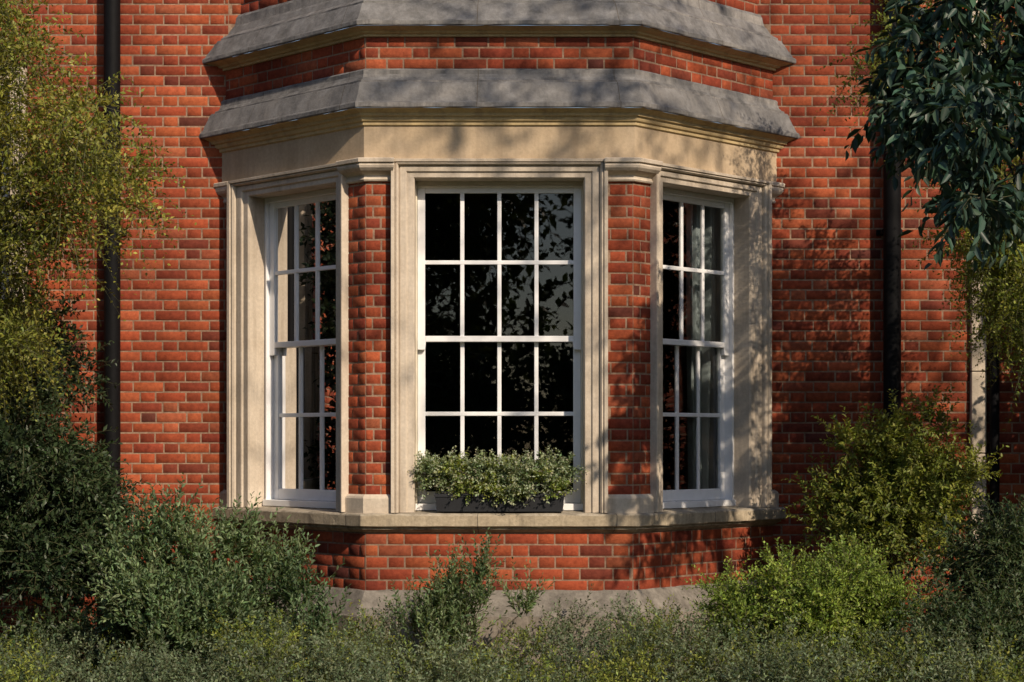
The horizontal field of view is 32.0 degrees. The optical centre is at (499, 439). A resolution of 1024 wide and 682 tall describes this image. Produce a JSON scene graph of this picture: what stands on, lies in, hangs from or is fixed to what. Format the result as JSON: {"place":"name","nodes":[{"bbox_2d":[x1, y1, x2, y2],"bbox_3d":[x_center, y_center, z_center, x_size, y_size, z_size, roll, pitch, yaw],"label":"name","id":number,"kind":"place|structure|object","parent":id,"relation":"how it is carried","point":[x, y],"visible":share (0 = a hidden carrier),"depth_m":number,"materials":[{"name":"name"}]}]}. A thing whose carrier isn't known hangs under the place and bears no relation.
{"place":"outdoors","nodes":[
{"label":"outdoors","id":0,"kind":"place"},
{"bbox_2d":[22,657,900,681],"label":"ground","id":1,"kind":"structure","parent":0,"point":[520,680],"depth_m":11.90,"materials":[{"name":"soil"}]},
{"bbox_2d":[0,279,150,681],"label":"yew shrub","id":2,"kind":"object","parent":1,"relation":"on","point":[58,496],"visible":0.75,"depth_m":11.42,"materials":[{"name":"green plant"}]},
{"bbox_2d":[0,0,197,434],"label":"robinia tree","id":3,"kind":"object","parent":1,"relation":"on","point":[26,231],"visible":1,"depth_m":10.89,"materials":[{"name":"green plant"}]},
{"bbox_2d":[71,472,352,680],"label":"privet shrub","id":4,"kind":"object","parent":1,"relation":"on","point":[166,591],"visible":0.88,"depth_m":10.68,"materials":[{"name":"green plant"}]},
{"bbox_2d":[383,527,554,672],"bbox_3d":[-0.177,1.078,11.389,1.124,1.053,0.623,0,0,0],"label":"privet shrub","id":5,"kind":"object","parent":1,"relation":"on","point":[451,604],"visible":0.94,"depth_m":11.34,"materials":[{"name":"green plant"}]},
{"bbox_2d":[0,0,1023,650],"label":"brickwork","id":6,"kind":"object","parent":1,"relation":"on","point":[790,254],"visible":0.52,"depth_m":13.11,"materials":[{"name":"red brick"}]},
{"bbox_2d":[103,0,126,658],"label":"drainpipe","id":7,"kind":"object","parent":6,"relation":"attached to","point":[111,68],"visible":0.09,"depth_m":12.96,"materials":[{"name":"black metal"}]},
{"bbox_2d":[207,25,791,70],"bbox_3d":[0.000,-2.735,12.516,4.386,0.054,1.248,0,0,0],"label":"cornice moulding","id":8,"kind":"object","parent":6,"relation":"on","point":[363,31],"visible":1,"depth_m":12.02,"materials":[{"name":"stone"}]},
{"bbox_2d":[202,0,795,63],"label":"cornice weathering","id":9,"kind":"object","parent":8,"relation":"on","point":[701,20],"visible":1,"depth_m":12.17,"materials":[{"name":"grey stone"}]},
{"bbox_2d":[876,0,902,639],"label":"drainpipe","id":10,"kind":"object","parent":6,"relation":"attached to","point":[891,231],"visible":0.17,"depth_m":12.95,"materials":[{"name":"black metal"}]},
{"bbox_2d":[0,583,1023,681],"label":"ground cover","id":11,"kind":"object","parent":1,"relation":"on","point":[345,656],"visible":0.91,"depth_m":9.99,"materials":[{"name":"green plant"}]},
{"bbox_2d":[0,0,1023,641],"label":"mortar backing","id":12,"kind":"object","parent":1,"relation":"on","point":[632,184],"visible":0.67,"depth_m":13.11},
{"bbox_2d":[227,163,348,511],"bbox_3d":[-1.446,-0.696,12.620,0.234,2.373,1.302,0,0,-45],"label":"window architrave","id":13,"kind":"object","parent":12,"relation":"attached to","point":[246,197],"depth_m":12.93,"materials":[{"name":"beige stone"}]},
{"bbox_2d":[265,188,335,499],"bbox_3d":[-1.335,-0.640,12.681,0.112,2.240,0.982,0,0,-45],"label":"window box frame","id":14,"kind":"object","parent":13,"relation":"attached to","point":[269,426],"visible":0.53,"depth_m":12.98,"materials":[{"name":"white paint"}]},
{"bbox_2d":[263,193,335,508],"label":"window sashes","id":15,"kind":"object","parent":14,"relation":"attached to","point":[301,497],"depth_m":12.79,"materials":[{"name":"white paint"}]},
{"bbox_2d":[276,200,335,489],"bbox_3d":[-1.356,-0.662,12.722,0.041,2.045,0.715,0,0,-45],"label":"window glass","id":16,"kind":"object","parent":14,"relation":"attached to","point":[289,426],"visible":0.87,"depth_m":12.74,"materials":[{"name":"glass"}]},
{"bbox_2d":[213,181,784,203],"bbox_3d":[0.000,-1.810,13.086,4.250,0.149,0.191,0,0,0],"label":"end pilaster capital","id":17,"kind":"object","parent":12,"relation":"attached to","point":[221,188],"visible":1,"depth_m":13.07,"materials":[{"name":"beige stone"}]},
{"bbox_2d":[335,157,662,183],"bbox_3d":[0.000,-1.810,12.024,2.218,0.149,0.253,0,0,0],"label":"pier capital","id":18,"kind":"object","parent":12,"relation":"attached to","point":[380,169],"visible":1,"depth_m":11.96,"materials":[{"name":"beige stone"}]},
{"bbox_2d":[311,194,687,500],"bbox_3d":[0.000,-0.675,14.760,6.400,2.650,5.480,0,0,0],"label":"interior room","id":19,"kind":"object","parent":12,"relation":"attached to","point":[442,308],"visible":0.2,"depth_m":17.50,"materials":[{"name":"paint"}]},
{"bbox_2d":[686,204,719,499],"bbox_3d":[1.560,-0.610,13.119,0.102,2.420,0.571,0,0,44],"label":"curtain","id":20,"kind":"object","parent":19,"relation":"hanging from","point":[708,425],"visible":0.49,"depth_m":13.04,"materials":[{"name":"fabric"}]},
{"bbox_2d":[212,506,786,532],"bbox_3d":[0.000,0.552,12.535,4.284,0.157,1.217,0,0,0],"label":"window sill course","id":21,"kind":"object","parent":12,"relation":"attached to","point":[435,521],"depth_m":11.99,"materials":[{"name":"beige stone"}]},
{"bbox_2d":[407,444,586,511],"bbox_3d":[-0.033,0.259,12.005,1.283,0.455,0.498,0,0,0],"label":"window box","id":22,"kind":"object","parent":21,"relation":"on","point":[512,482],"visible":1,"depth_m":11.95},
{"bbox_2d":[344,494,653,512],"bbox_3d":[0.000,0.434,12.054,2.103,0.132,0.176,0,0,0],"label":"pier base","id":23,"kind":"object","parent":21,"relation":"on","point":[381,503],"visible":1,"depth_m":11.97,"materials":[{"name":"beige stone"}]},
{"bbox_2d":[219,490,778,506],"bbox_3d":[0.000,0.434,13.090,4.159,0.132,0.145,0,0,0],"label":"end pilaster base","id":24,"kind":"object","parent":21,"relation":"on","point":[775,497],"visible":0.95,"depth_m":13.08,"materials":[{"name":"beige stone"}]},
{"bbox_2d":[391,158,607,512],"bbox_3d":[0.000,-0.696,12.053,1.456,2.373,0.234,0,0,0],"label":"front window architrave","id":25,"kind":"object","parent":21,"relation":"on","point":[408,173],"visible":0.98,"depth_m":11.97,"materials":[{"name":"beige stone"}]},
{"bbox_2d":[416,181,582,503],"bbox_3d":[0.000,-0.640,12.174,1.144,2.240,0.112,0,0,0],"label":"front window box frame","id":26,"kind":"object","parent":21,"relation":"on","point":[499,183],"visible":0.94,"depth_m":12.12,"materials":[{"name":"white paint"}]},
{"bbox_2d":[415,187,582,509],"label":"front window sashes","id":27,"kind":"object","parent":26,"relation":"attached to","point":[571,502],"visible":0.94,"depth_m":12.16,"materials":[{"name":"white paint"}]},
{"bbox_2d":[222,126,776,181],"bbox_3d":[0.000,-1.942,12.559,4.143,0.365,1.162,0,0,0],"label":"frieze band","id":28,"kind":"object","parent":12,"relation":"attached to","point":[499,142],"visible":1,"depth_m":11.98,"materials":[{"name":"stone"}]},
{"bbox_2d":[204,108,793,152],"bbox_3d":[0.000,-2.158,12.507,4.437,0.105,1.266,0,0,0],"label":"cornice moulding","id":29,"kind":"object","parent":28,"relation":"attached to","point":[636,117],"visible":1,"depth_m":11.99,"materials":[{"name":"stone"}]},
{"bbox_2d":[198,68,799,138],"bbox_3d":[0.000,-2.355,12.499,4.483,0.290,1.286,0,0,0],"label":"cornice weathering","id":30,"kind":"object","parent":29,"relation":"on","point":[489,88],"visible":1,"depth_m":11.97,"materials":[{"name":"grey stone"}]},
{"bbox_2d":[650,163,771,511],"bbox_3d":[1.446,-0.696,12.620,0.234,2.373,1.302,0,0,45],"label":"window architrave","id":31,"kind":"object","parent":12,"relation":"attached to","point":[752,197],"depth_m":12.92,"materials":[{"name":"beige stone"}]},
{"bbox_2d":[663,188,733,499],"bbox_3d":[1.335,-0.640,12.681,0.112,2.240,0.982,0,0,45],"label":"window box frame","id":32,"kind":"object","parent":31,"relation":"attached to","point":[729,426],"visible":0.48,"depth_m":12.98,"materials":[{"name":"white paint"}]},
{"bbox_2d":[663,193,735,508],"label":"window sashes","id":33,"kind":"object","parent":32,"relation":"attached to","point":[696,497],"depth_m":12.81,"materials":[{"name":"white paint"}]},
{"bbox_2d":[988,7,1000,521],"bbox_3d":[3.620,-1.550,13.052,0.105,6.300,0.126,0,0,0],"label":"drainpipe","id":34,"kind":"object","parent":12,"relation":"attached to","point":[995,423],"visible":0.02,"depth_m":13.01,"materials":[{"name":"black paint"}]},
{"bbox_2d":[249,579,784,679],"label":"stone plinth","id":35,"kind":"structure","parent":1,"relation":"on","point":[369,599],"depth_m":11.93,"materials":[{"name":"grey stone"}]},
{"bbox_2d":[680,528,933,681],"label":"spirea bush","id":36,"kind":"object","parent":1,"relation":"on","point":[862,592],"visible":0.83,"depth_m":10.82,"materials":[{"name":"green plant"}]},
{"bbox_2d":[781,380,1008,656],"bbox_3d":[2.723,0.600,12.158,1.504,2.013,1.270,0,0,0],"label":"laurel shrub","id":37,"kind":"object","parent":1,"relation":"on","point":[896,495],"visible":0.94,"depth_m":12.11,"materials":[{"name":"green plant"}]},
{"bbox_2d":[814,0,1023,429],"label":"robinia tree","id":38,"kind":"object","parent":1,"relation":"on","point":[1003,301],"visible":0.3,"depth_m":11.54,"materials":[{"name":"green plant"}]},
{"bbox_2d":[844,0,1023,272],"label":"chestnut tree","id":39,"kind":"object","parent":1,"relation":"on","point":[922,117],"visible":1,"depth_m":9.85,"materials":[{"name":"green plant"}]},
{"bbox_2d":[881,492,1023,681],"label":"yew shrub","id":40,"kind":"object","parent":1,"relation":"on","point":[988,580],"visible":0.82,"depth_m":10.58,"materials":[{"name":"green plant"}]},
{"bbox_2d":[970,0,985,546],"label":"stone quoin strip","id":41,"kind":"object","parent":1,"relation":"on","point":[977,407],"visible":0.17,"depth_m":13.06,"materials":[{"name":"beige stone"}]},
{"bbox_3d":[-4.190,-1.126,13.284,1.184,2.952,0.112,0,0,0],"label":"far window box frame","id":42,"kind":"object","parent":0,"visible":0},
{"bbox_2d":[0,114,7,301],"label":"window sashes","id":43,"kind":"object","parent":42,"relation":"attached to","point":[2,216],"depth_m":13.26,"materials":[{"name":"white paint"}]},
{"bbox_3d":[-4.210,0.405,13.080,1.540,0.110,0.100,0,0,0],"label":"far window sill","id":44,"kind":"object","parent":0,"visible":0},
{"bbox_2d":[0,67,26,433],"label":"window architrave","id":45,"kind":"object","parent":44,"relation":"on","point":[25,70],"depth_m":13.08,"materials":[{"name":"beige stone"}]}
]}

